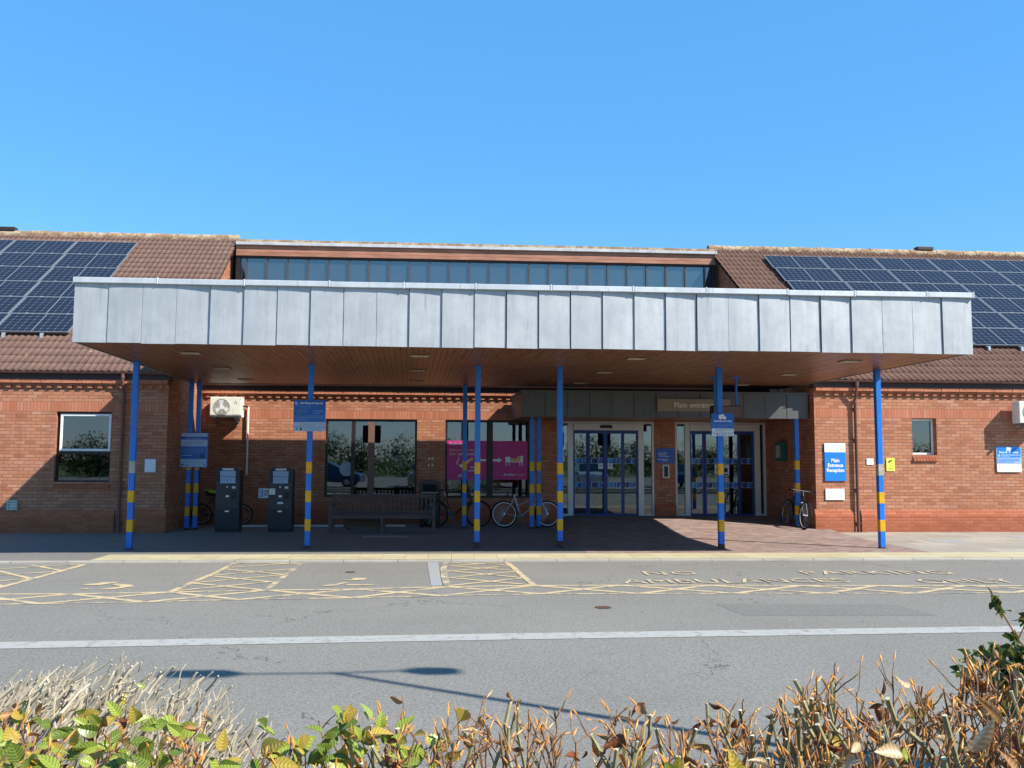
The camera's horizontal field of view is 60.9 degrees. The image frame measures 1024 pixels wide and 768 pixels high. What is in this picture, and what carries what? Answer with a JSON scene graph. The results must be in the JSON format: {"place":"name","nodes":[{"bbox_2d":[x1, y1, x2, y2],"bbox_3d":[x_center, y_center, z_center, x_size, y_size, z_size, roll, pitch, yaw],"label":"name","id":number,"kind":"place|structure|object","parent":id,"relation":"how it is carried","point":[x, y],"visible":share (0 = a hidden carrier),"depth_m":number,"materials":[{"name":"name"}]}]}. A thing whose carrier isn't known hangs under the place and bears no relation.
{"place":"outdoors","nodes":[
{"label":"outdoors","id":0,"kind":"place"},
{"bbox_2d":[0,524,586,560],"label":"pavement","id":1,"kind":"structure","parent":0,"point":[419,539],"depth_m":17.67,"materials":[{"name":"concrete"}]},
{"bbox_2d":[191,491,252,524],"bbox_3d":[-7.412,3.156,22.226,1.560,0.879,0.621,1,2,-4],"label":"bicycle","id":2,"kind":"object","parent":1,"relation":"on","point":[211,515],"visible":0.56,"depth_m":22.20,"materials":[{"name":"paint"}]},
{"bbox_2d":[204,489,215,495],"bbox_3d":[-7.582,2.771,22.199,0.506,0.173,0.100,1,-5,-4],"label":"saddle bag","id":3,"kind":"object","parent":2,"relation":"on","point":[212,493],"visible":0.56,"depth_m":22.15,"materials":[{"name":"black fabric"}]},
{"bbox_2d":[214,467,243,531],"bbox_3d":[-6.582,2.696,20.250,0.550,1.500,0.364,1,-5,-4],"label":"ticket machine","id":4,"kind":"object","parent":1,"relation":"on","point":[229,501],"visible":0.99,"depth_m":20.09,"materials":[{"name":"black metal"}]},
{"bbox_2d":[267,468,294,531],"bbox_3d":[-5.384,2.708,20.328,0.550,1.500,0.370,1,-5,-4],"label":"ticket machine","id":5,"kind":"object","parent":1,"relation":"on","point":[281,499],"visible":1,"depth_m":20.17,"materials":[{"name":"black metal"}]},
{"bbox_2d":[242,525,404,527],"bbox_3d":[-4.659,3.513,21.406,4.051,0.086,0.101,1,-5,-5],"label":"ground rail","id":6,"kind":"object","parent":1,"relation":"on","point":[297,526],"visible":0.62,"depth_m":21.36,"materials":[{"name":"metal"}]},
{"bbox_2d":[328,494,435,532],"bbox_3d":[-3.025,3.023,20.423,2.460,0.869,0.689,1,-5,-4],"label":"park bench","id":7,"kind":"object","parent":1,"relation":"on","point":[383,514],"visible":1,"depth_m":20.62,"materials":[{"name":"brown wood"}]},
{"bbox_2d":[419,480,440,525],"bbox_3d":[-2.086,3.015,22.130,0.539,1.145,0.478,1,-5,-4],"label":"litter bin","id":8,"kind":"object","parent":1,"relation":"on","point":[429,486],"visible":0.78,"depth_m":21.92,"materials":[{"name":"black plastic"}]},
{"bbox_2d":[422,489,490,527],"bbox_3d":[-1.377,3.104,21.730,1.770,0.949,0.621,1,-10,-10],"label":"bicycle","id":9,"kind":"object","parent":1,"relation":"on","point":[449,510],"visible":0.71,"depth_m":21.71,"materials":[{"name":"paint"}]},
{"bbox_2d":[0,226,1023,532],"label":"hospital building","id":10,"kind":"structure","parent":1,"relation":"on","point":[948,426],"depth_m":22.95,"materials":[{"name":"brick"}]},
{"bbox_2d":[0,313,9,322],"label":"solar panel","id":11,"kind":"object","parent":10,"relation":"attached to","point":[3,316],"visible":1,"depth_m":21.68,"materials":[{"name":"blue glass"}]},
{"bbox_2d":[0,239,14,251],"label":"solar panel","id":12,"kind":"object","parent":10,"relation":"attached to","point":[4,244],"visible":1,"depth_m":25.75,"materials":[{"name":"blue glass"}]},
{"bbox_2d":[6,500,17,509],"bbox_3d":[-11.246,2.727,19.586,0.230,0.230,0.061,1,-5,-4],"label":"wall vent","id":13,"kind":"object","parent":10,"relation":"attached to","point":[11,504],"depth_m":19.56,"materials":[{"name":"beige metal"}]},
{"bbox_2d":[0,296,24,312],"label":"solar panel","id":14,"kind":"object","parent":10,"relation":"attached to","point":[8,304],"visible":1,"depth_m":22.36,"materials":[{"name":"blue glass"}]},
{"bbox_2d":[0,280,39,296],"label":"solar panel","id":15,"kind":"object","parent":10,"relation":"attached to","point":[24,288],"visible":1,"depth_m":23.16,"materials":[{"name":"blue glass"}]},
{"bbox_2d":[0,265,52,280],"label":"solar panel","id":16,"kind":"object","parent":10,"relation":"attached to","point":[18,273],"visible":1,"depth_m":23.98,"materials":[{"name":"blue glass"}]},
{"bbox_2d":[0,252,64,266],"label":"solar panel","id":17,"kind":"object","parent":10,"relation":"attached to","point":[32,259],"visible":1,"depth_m":24.82,"materials":[{"name":"blue glass"}]},
{"bbox_2d":[0,313,73,332],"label":"solar panel","id":18,"kind":"object","parent":10,"relation":"attached to","point":[33,323],"visible":0.83,"depth_m":21.43,"materials":[{"name":"blue glass"}]},
{"bbox_2d":[2,240,76,253],"bbox_3d":[-13.922,-4.042,25.671,1.760,0.047,1.015,1,30,-4],"label":"solar panel","id":19,"kind":"object","parent":10,"relation":"attached to","point":[38,246],"visible":1,"depth_m":25.65,"materials":[{"name":"blue glass"}]},
{"bbox_2d":[10,296,73,313],"bbox_3d":[-11.764,-2.017,22.358,1.760,0.047,1.015,1,30,-4],"label":"solar panel","id":20,"kind":"object","parent":10,"relation":"attached to","point":[50,305],"visible":0.62,"depth_m":22.29,"materials":[{"name":"blue glass"}]},
{"bbox_2d":[25,281,74,296],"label":"solar panel","id":21,"kind":"object","parent":10,"relation":"attached to","point":[52,289],"visible":0.54,"depth_m":23.13,"materials":[{"name":"blue glass"}]},
{"bbox_2d":[40,267,118,281],"bbox_3d":[-11.953,-3.021,24.075,1.760,0.047,1.015,1,30,-4],"label":"solar panel","id":22,"kind":"object","parent":10,"relation":"attached to","point":[62,274],"visible":0.84,"depth_m":24.14,"materials":[{"name":"blue glass"}]},
{"bbox_2d":[52,412,111,488],"bbox_3d":[-9.785,1.514,19.898,1.253,1.746,0.245,1,-5,-4],"label":"window","id":23,"kind":"structure","parent":10,"relation":"in","point":[61,415],"depth_m":19.87,"materials":[{"name":"clear glass"}]},
{"bbox_2d":[53,253,128,267],"bbox_3d":[-12.047,-3.522,24.934,1.760,0.047,1.015,1,30,-4],"label":"solar panel","id":24,"kind":"object","parent":10,"relation":"attached to","point":[92,260],"visible":1,"depth_m":24.91,"materials":[{"name":"blue glass"}]},
{"bbox_2d":[65,241,137,254],"bbox_3d":[-12.141,-4.024,25.792,1.760,0.047,1.015,1,30,-4],"label":"solar panel","id":25,"kind":"object","parent":10,"relation":"attached to","point":[109,248],"visible":1,"depth_m":25.77,"materials":[{"name":"blue glass"}]},
{"bbox_2d":[144,459,155,471],"bbox_3d":[-8.260,1.864,19.882,0.250,0.305,0.028,1,-5,-4],"label":"wall notice","id":26,"kind":"object","parent":10,"relation":"attached to","point":[150,465],"depth_m":19.87,"materials":[{"name":"white paper"}]},
{"bbox_2d":[210,397,249,474],"bbox_3d":[-7.345,1.352,22.567,0.927,2.025,0.400,1,-5,-4],"label":"outdoor unit","id":27,"kind":"object","parent":10,"relation":"attached to","point":[226,407],"visible":1,"depth_m":22.48,"materials":[{"name":"beige metal"}]},
{"bbox_2d":[259,488,268,497],"bbox_3d":[-5.788,2.551,20.327,0.250,0.220,0.016,1,-5,-4],"label":"disabled parking sign","id":28,"kind":"object","parent":10,"relation":"attached to","point":[263,492],"visible":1,"depth_m":20.32,"materials":[{"name":"blue plastic"}]},
{"bbox_2d":[342,486,355,493],"bbox_3d":[-4.667,3.312,24.369,0.420,0.910,0.470,-1,-5,19],"label":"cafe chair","id":29,"kind":"object","parent":10,"relation":"in","point":[346,490],"visible":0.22,"depth_m":24.59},
{"bbox_2d":[324,419,416,496],"bbox_3d":[-3.740,1.965,23.110,2.410,2.048,0.110,1,-5,-4],"label":"window","id":30,"kind":"structure","parent":10,"relation":"in","point":[371,422],"depth_m":23.07,"materials":[{"name":"glass"}]},
{"bbox_2d":[379,486,393,493],"bbox_3d":[-3.451,3.299,24.152,0.420,0.910,0.470,2,-5,-21],"label":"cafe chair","id":31,"kind":"object","parent":10,"relation":"in","point":[386,489],"visible":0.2,"depth_m":24.36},
{"bbox_2d":[395,456,406,467],"bbox_3d":[-2.961,2.071,23.200,0.320,0.320,0.008,1,-5,-4],"label":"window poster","id":32,"kind":"object","parent":10,"relation":"attached to","point":[400,461],"depth_m":23.20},
{"bbox_2d":[235,256,715,287],"bbox_3d":[-1.006,-2.866,27.124,14.937,1.962,0.140,1,-5,-4],"label":"clerestory window","id":33,"kind":"structure","parent":10,"relation":"in","point":[247,267],"depth_m":27.17,"materials":[{"name":"blue glass"}]},
{"bbox_2d":[445,420,528,497],"bbox_3d":[-0.657,2.007,23.319,2.270,2.068,0.110,1,-5,-4],"label":"window","id":34,"kind":"structure","parent":10,"relation":"in","point":[489,429],"depth_m":23.28,"materials":[{"name":"glass"}]},
{"bbox_2d":[447,441,527,479],"bbox_3d":[-0.657,2.037,23.271,2.150,1.034,0.040,1,-5,-4],"label":"window banner","id":35,"kind":"object","parent":10,"relation":"attached to","point":[509,460],"depth_m":23.28,"materials":[{"name":"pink plastic"}]},
{"bbox_2d":[563,421,654,515],"bbox_3d":[2.528,2.276,23.472,2.637,2.527,0.195,1,-5,-4],"label":"entrance door","id":36,"kind":"structure","parent":10,"relation":"in","point":[580,427],"depth_m":23.47,"materials":[{"name":"grey metal"}]},
{"bbox_2d":[656,448,674,462],"bbox_3d":[4.152,1.940,23.543,0.490,0.400,0.016,1,-5,-4],"label":"intercom notice","id":37,"kind":"object","parent":10,"relation":"attached to","point":[664,455],"visible":1,"depth_m":23.54,"materials":[{"name":"blue plastic"}]},
{"bbox_2d":[662,465,669,477],"bbox_3d":[4.158,2.360,23.502,0.184,0.356,0.035,1,-5,-4],"label":"intercom","id":38,"kind":"object","parent":10,"relation":"attached to","point":[666,474],"visible":1,"depth_m":23.49,"materials":[{"name":"silver metal"}]},
{"bbox_2d":[675,422,766,515],"bbox_3d":[5.670,2.308,23.686,2.517,2.527,0.195,1,-5,-4],"label":"entrance door","id":39,"kind":"structure","parent":10,"relation":"in","point":[740,428],"depth_m":23.68,"materials":[{"name":"grey metal"}]},
{"bbox_2d":[775,442,786,460],"bbox_3d":[7.013,1.763,22.715,0.162,0.500,0.440,1,-5,-4],"label":"defibrillator cabinet","id":40,"kind":"object","parent":10,"relation":"attached to","point":[780,451],"visible":1,"depth_m":22.52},
{"bbox_2d":[764,255,828,268],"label":"solar panel","id":41,"kind":"object","parent":10,"relation":"attached to","point":[775,261],"visible":1,"depth_m":27.20,"materials":[{"name":"blue glass"}]},
{"bbox_2d":[775,267,842,281],"bbox_3d":[8.974,-3.306,26.362,1.760,0.047,1.015,1,30,-4],"label":"solar panel","id":42,"kind":"object","parent":10,"relation":"attached to","point":[786,274],"visible":1,"depth_m":26.34,"materials":[{"name":"blue glass"}]},
{"bbox_2d":[787,280,852,290],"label":"solar panel","id":43,"kind":"object","parent":10,"relation":"attached to","point":[819,285],"visible":0.7,"depth_m":25.62,"materials":[{"name":"blue glass"}]},
{"bbox_2d":[824,443,845,480],"bbox_3d":[7.786,1.879,20.974,0.520,0.905,0.023,1,-5,-4],"label":"reception sign","id":44,"kind":"object","parent":10,"relation":"attached to","point":[835,461],"visible":1,"depth_m":20.96,"materials":[{"name":"blue plastic"}]},
{"bbox_2d":[825,489,844,499],"bbox_3d":[7.760,2.651,20.914,0.465,0.265,0.020,1,-5,-4],"label":"blank plate","id":45,"kind":"object","parent":10,"relation":"attached to","point":[834,494],"visible":1,"depth_m":20.90,"materials":[{"name":"white plastic"}]},
{"bbox_2d":[819,256,884,269],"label":"solar panel","id":46,"kind":"object","parent":10,"relation":"attached to","point":[830,262],"visible":1,"depth_m":27.32,"materials":[{"name":"blue glass"}]},
{"bbox_2d":[831,268,900,282],"bbox_3d":[10.755,-3.288,26.483,1.760,0.047,1.015,1,30,-4],"label":"solar panel","id":47,"kind":"object","parent":10,"relation":"attached to","point":[860,275],"visible":1,"depth_m":26.46,"materials":[{"name":"blue glass"}]},
{"bbox_2d":[866,458,873,464],"bbox_3d":[8.656,1.876,21.046,0.170,0.150,0.014,1,-5,-4],"label":"notice","id":48,"kind":"object","parent":10,"relation":"attached to","point":[869,461],"depth_m":21.04,"materials":[{"name":"white plastic"}]},
{"bbox_2d":[845,281,911,291],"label":"solar panel","id":49,"kind":"object","parent":10,"relation":"attached to","point":[868,286],"visible":0.7,"depth_m":25.76,"materials":[{"name":"blue glass"}]},
{"bbox_2d":[886,458,894,470],"bbox_3d":[9.164,1.951,21.074,0.210,0.315,0.014,1,-5,-4],"label":"camera notice","id":50,"kind":"object","parent":10,"relation":"attached to","point":[890,464],"visible":1,"depth_m":21.07,"materials":[{"name":"yellow plastic"}]},
{"bbox_2d":[873,257,940,270],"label":"solar panel","id":51,"kind":"object","parent":10,"relation":"attached to","point":[904,264],"visible":1,"depth_m":27.44,"materials":[{"name":"blue glass"}]},
{"bbox_2d":[888,270,957,283],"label":"solar panel","id":52,"kind":"object","parent":10,"relation":"attached to","point":[917,276],"visible":1,"depth_m":26.58,"materials":[{"name":"blue glass"}]},
{"bbox_2d":[912,419,938,460],"bbox_3d":[10.039,1.365,21.275,0.634,1.037,0.245,1,-5,-4],"label":"window","id":53,"kind":"structure","parent":10,"relation":"in","point":[915,458],"depth_m":21.31,"materials":[{"name":"clear glass"}]},
{"bbox_2d":[903,282,975,297],"bbox_3d":[12.630,-2.767,25.745,1.760,0.047,1.015,1,30,-4],"label":"solar panel","id":54,"kind":"object","parent":10,"relation":"attached to","point":[927,287],"visible":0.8,"depth_m":25.89,"materials":[{"name":"blue glass"}]},
{"bbox_2d":[927,259,995,271],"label":"solar panel","id":55,"kind":"object","parent":10,"relation":"attached to","point":[968,265],"visible":1,"depth_m":27.56,"materials":[{"name":"blue glass"}]},
{"bbox_2d":[943,271,1013,284],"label":"solar panel","id":56,"kind":"object","parent":10,"relation":"attached to","point":[985,277],"visible":1,"depth_m":26.70,"materials":[{"name":"blue glass"}]},
{"bbox_2d":[971,298,995,312],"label":"solar panel","id":57,"kind":"object","parent":10,"relation":"attached to","point":[978,305],"visible":0.26,"depth_m":24.80,"materials":[{"name":"blue glass"}]},
{"bbox_2d":[960,284,1023,298],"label":"solar panel","id":58,"kind":"object","parent":10,"relation":"attached to","point":[995,291],"visible":1,"depth_m":25.87,"materials":[{"name":"blue glass"}]},
{"bbox_2d":[971,312,1015,327],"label":"solar panel","id":59,"kind":"object","parent":10,"relation":"attached to","point":[987,320],"visible":0.53,"depth_m":23.98,"materials":[{"name":"blue glass"}]},
{"bbox_2d":[972,328,1023,345],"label":"solar panel","id":60,"kind":"object","parent":10,"relation":"attached to","point":[997,336],"visible":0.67,"depth_m":23.12,"materials":[{"name":"blue glass"}]},
{"bbox_2d":[979,297,1023,312],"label":"solar panel","id":61,"kind":"object","parent":10,"relation":"attached to","point":[1005,305],"visible":1,"depth_m":25.02,"materials":[{"name":"blue glass"}]},
{"bbox_2d":[981,260,1023,272],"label":"solar panel","id":62,"kind":"object","parent":10,"relation":"attached to","point":[1004,266],"visible":1,"depth_m":27.72,"materials":[{"name":"blue glass"}]},
{"bbox_2d":[996,447,1021,471],"bbox_3d":[12.144,1.842,21.273,0.625,0.615,0.032,1,-5,-4],"label":"drop off sign","id":63,"kind":"object","parent":10,"relation":"attached to","point":[1008,459],"visible":1,"depth_m":21.26,"materials":[{"name":"blue plastic"}]},
{"bbox_2d":[998,272,1023,284],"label":"solar panel","id":64,"kind":"object","parent":10,"relation":"attached to","point":[1015,278],"visible":1,"depth_m":26.89,"materials":[{"name":"blue glass"}]},
{"bbox_2d":[999,312,1023,328],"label":"solar panel","id":65,"kind":"object","parent":10,"relation":"attached to","point":[1016,320],"visible":1,"depth_m":24.20,"materials":[{"name":"blue glass"}]},
{"bbox_2d":[1011,401,1023,429],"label":"outdoor unit","id":66,"kind":"object","parent":10,"relation":"attached to","point":[1018,412],"visible":1,"depth_m":21.05,"materials":[{"name":"beige metal"}]},
{"bbox_2d":[72,277,974,549],"bbox_3d":[-0.025,0.995,17.910,15.244,4.632,7.784,1,-5,-4],"label":"entrance canopy","id":67,"kind":"object","parent":1,"relation":"on","point":[200,332],"visible":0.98,"depth_m":14.54,"materials":[{"name":"metal"}]},
{"bbox_2d":[180,433,208,466],"bbox_3d":[-7.560,1.573,20.718,0.640,0.815,0.040,1,-5,-4],"label":"information board","id":68,"kind":"object","parent":67,"relation":"attached to","point":[194,450],"visible":1,"depth_m":20.70,"materials":[{"name":"blue metal"}]},
{"bbox_2d":[293,400,325,430],"bbox_3d":[-3.882,0.609,16.693,0.605,0.600,0.028,1,-5,-4],"label":"parking sign","id":69,"kind":"object","parent":67,"relation":"attached to","point":[309,415],"visible":1,"depth_m":16.68,"materials":[{"name":"blue metal"}]},
{"bbox_2d":[711,413,733,435],"bbox_3d":[4.114,0.797,17.006,0.450,0.445,0.028,1,-5,-4],"label":"ambulance sign","id":70,"kind":"object","parent":67,"relation":"attached to","point":[722,424],"visible":1,"depth_m":17.00,"materials":[{"name":"blue metal"}]},
{"bbox_2d":[708,377,741,418],"bbox_3d":[4.688,0.303,19.106,0.740,0.915,0.244,1,-5,-4],"label":"hanging box sign","id":71,"kind":"object","parent":67,"relation":"hanging from","point":[736,410],"visible":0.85,"depth_m":18.98,"materials":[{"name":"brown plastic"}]},
{"bbox_2d":[491,489,556,527],"bbox_3d":[0.347,3.131,21.855,1.770,0.933,0.621,1,-11,-10],"label":"bicycle","id":72,"kind":"object","parent":1,"relation":"on","point":[515,515],"visible":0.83,"depth_m":21.80,"materials":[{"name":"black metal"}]},
{"bbox_2d":[92,552,1023,559],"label":"kerb","id":73,"kind":"object","parent":1,"relation":"on","point":[544,556],"visible":1,"depth_m":15.40,"materials":[{"name":"beige concrete"}]},
{"bbox_2d":[362,536,1023,542],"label":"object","id":74,"kind":"object","parent":1,"relation":"on","point":[957,541],"visible":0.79,"depth_m":18.73,"materials":[{"name":"concrete"}]},
{"bbox_2d":[344,519,379,529],"bbox_3d":[-3.560,3.366,20.946,0.920,0.270,0.400,1,-5,-4],"label":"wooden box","id":75,"kind":"object","parent":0,"point":[360,523],"visible":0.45,"depth_m":20.75,"materials":[{"name":"brown wood"}]},
{"bbox_2d":[0,560,1023,767],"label":"road","id":76,"kind":"structure","parent":0,"point":[297,688],"depth_m":8.29,"materials":[{"name":"grey asphalt"}]},
{"bbox_2d":[0,562,536,591],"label":"parking bay marking","id":77,"kind":"object","parent":76,"relation":"on","point":[521,574],"visible":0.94,"depth_m":12.89,"materials":[{"name":"beige paint"}]},
{"bbox_2d":[215,562,449,589],"bbox_3d":[-2.733,2.856,13.049,3.625,0.001,3.002,1,-5,-4],"label":"worn bay marking","id":78,"kind":"object","parent":76,"relation":"on","point":[444,574],"visible":1,"depth_m":13.14,"materials":[{"name":"beige paint"}]},
{"bbox_2d":[427,562,441,585],"bbox_3d":[-1.196,2.889,13.328,0.180,0.001,2.758,1,-5,-6],"label":"asphalt patch","id":79,"kind":"object","parent":76,"relation":"on","point":[434,574],"visible":1,"depth_m":13.12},
{"bbox_2d":[0,626,1023,648],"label":"white line","id":80,"kind":"object","parent":76,"relation":"on","point":[284,640],"visible":1,"depth_m":8.56,"materials":[{"name":"paint"}]},
{"bbox_2d":[0,585,1023,603],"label":"bay edge marking","id":81,"kind":"object","parent":76,"relation":"on","point":[484,590],"visible":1,"depth_m":11.57,"materials":[{"name":"beige paint"}]},
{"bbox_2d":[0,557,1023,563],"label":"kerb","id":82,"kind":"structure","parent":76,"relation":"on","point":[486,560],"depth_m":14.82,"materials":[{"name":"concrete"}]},
{"bbox_2d":[0,592,1023,604],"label":"worn edge marking","id":83,"kind":"object","parent":76,"relation":"on","point":[524,594],"visible":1,"depth_m":11.32,"materials":[{"name":"beige paint"}]},
{"bbox_2d":[641,571,695,574],"bbox_3d":[2.426,2.905,13.384,0.810,0.001,0.420,1,-5,-4],"label":"road lettering","id":84,"kind":"object","parent":76,"relation":"on","point":[671,572],"visible":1,"depth_m":13.42,"materials":[{"name":"beige paint"}]},
{"bbox_2d":[625,578,850,582],"bbox_3d":[3.219,2.838,12.559,3.322,0.001,0.420,1,-5,-4],"label":"road lettering","id":85,"kind":"object","parent":76,"relation":"on","point":[650,581],"visible":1,"depth_m":12.54,"materials":[{"name":"beige paint"}]},
{"bbox_2d":[716,604,933,614],"bbox_3d":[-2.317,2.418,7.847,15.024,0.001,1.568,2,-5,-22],"label":"asphalt patch","id":86,"kind":"object","parent":76,"relation":"on","point":[818,609],"visible":1,"depth_m":10.21,"materials":[{"name":"grey asphalt"}]},
{"bbox_2d":[799,570,953,573],"bbox_3d":[5.665,2.935,13.565,2.340,0.001,0.420,1,-5,-4],"label":"road lettering","id":87,"kind":"object","parent":76,"relation":"on","point":[873,572],"visible":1,"depth_m":13.54,"materials":[{"name":"beige paint"}]},
{"bbox_2d":[918,579,1010,582],"bbox_3d":[6.591,2.861,12.649,1.401,0.001,0.420,1,-5,-4],"label":"road lettering","id":88,"kind":"object","parent":76,"relation":"on","point":[962,579],"visible":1,"depth_m":12.60,"materials":[{"name":"beige paint"}]},
{"bbox_2d":[0,0,1023,251],"label":"sky","id":89,"kind":"structure","parent":0,"point":[692,124],"materials":[{"name":"blue"}]},
{"bbox_2d":[546,515,927,552],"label":"entrance paving","id":90,"kind":"structure","parent":0,"point":[670,534],"depth_m":19.33,"materials":[{"name":"brick"}]},
{"bbox_2d":[510,390,808,528],"bbox_3d":[3.587,1.982,22.161,7.151,3.420,2.564,1,-5,-4],"label":"porch canopy","id":91,"kind":"object","parent":90,"relation":"on","point":[537,406],"visible":0.97,"depth_m":21.16,"materials":[{"name":"grey metal"}]},
{"bbox_2d":[657,399,730,411],"bbox_3d":[4.397,0.514,21.035,1.800,0.300,0.034,1,-5,-4],"label":"entrance sign","id":92,"kind":"object","parent":91,"relation":"attached to","point":[698,405],"visible":0.91,"depth_m":21.01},
{"bbox_2d":[781,488,814,529],"bbox_3d":[6.920,3.031,21.276,0.570,0.968,1.633,2,-5,-22],"label":"bicycle","id":93,"kind":"object","parent":90,"relation":"on","point":[792,513],"visible":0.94,"depth_m":21.05,"materials":[{"name":"paint"}]},
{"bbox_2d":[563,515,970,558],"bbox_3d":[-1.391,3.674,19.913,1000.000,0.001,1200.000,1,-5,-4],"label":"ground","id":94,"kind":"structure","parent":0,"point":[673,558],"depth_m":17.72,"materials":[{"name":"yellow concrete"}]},
{"bbox_2d":[840,532,1023,551],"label":"flag pavement","id":95,"kind":"structure","parent":0,"point":[990,542],"depth_m":18.80,"materials":[{"name":"concrete"}]},
{"label":"planting bed","id":96,"kind":"structure","parent":0,"visible":0},
{"bbox_2d":[0,652,285,767],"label":"bare shrub","id":97,"kind":"object","parent":96,"relation":"on","point":[45,695],"visible":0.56,"depth_m":2.69,"materials":[{"name":"beige plant"}]},
{"bbox_2d":[0,699,473,767],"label":"leafy hedge","id":98,"kind":"object","parent":96,"relation":"on","point":[274,751],"visible":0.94,"depth_m":2.05,"materials":[{"name":"green plant"}]},
{"bbox_2d":[341,641,1023,767],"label":"beech hedge","id":99,"kind":"object","parent":96,"relation":"on","point":[831,745],"visible":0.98,"depth_m":2.04,"materials":[{"name":"brown plant"}]},
{"bbox_2d":[949,586,1023,765],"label":"leafy shrub","id":100,"kind":"object","parent":96,"relation":"on","point":[1005,650],"visible":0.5,"depth_m":3.05,"materials":[{"name":"green plant"}]}
]}

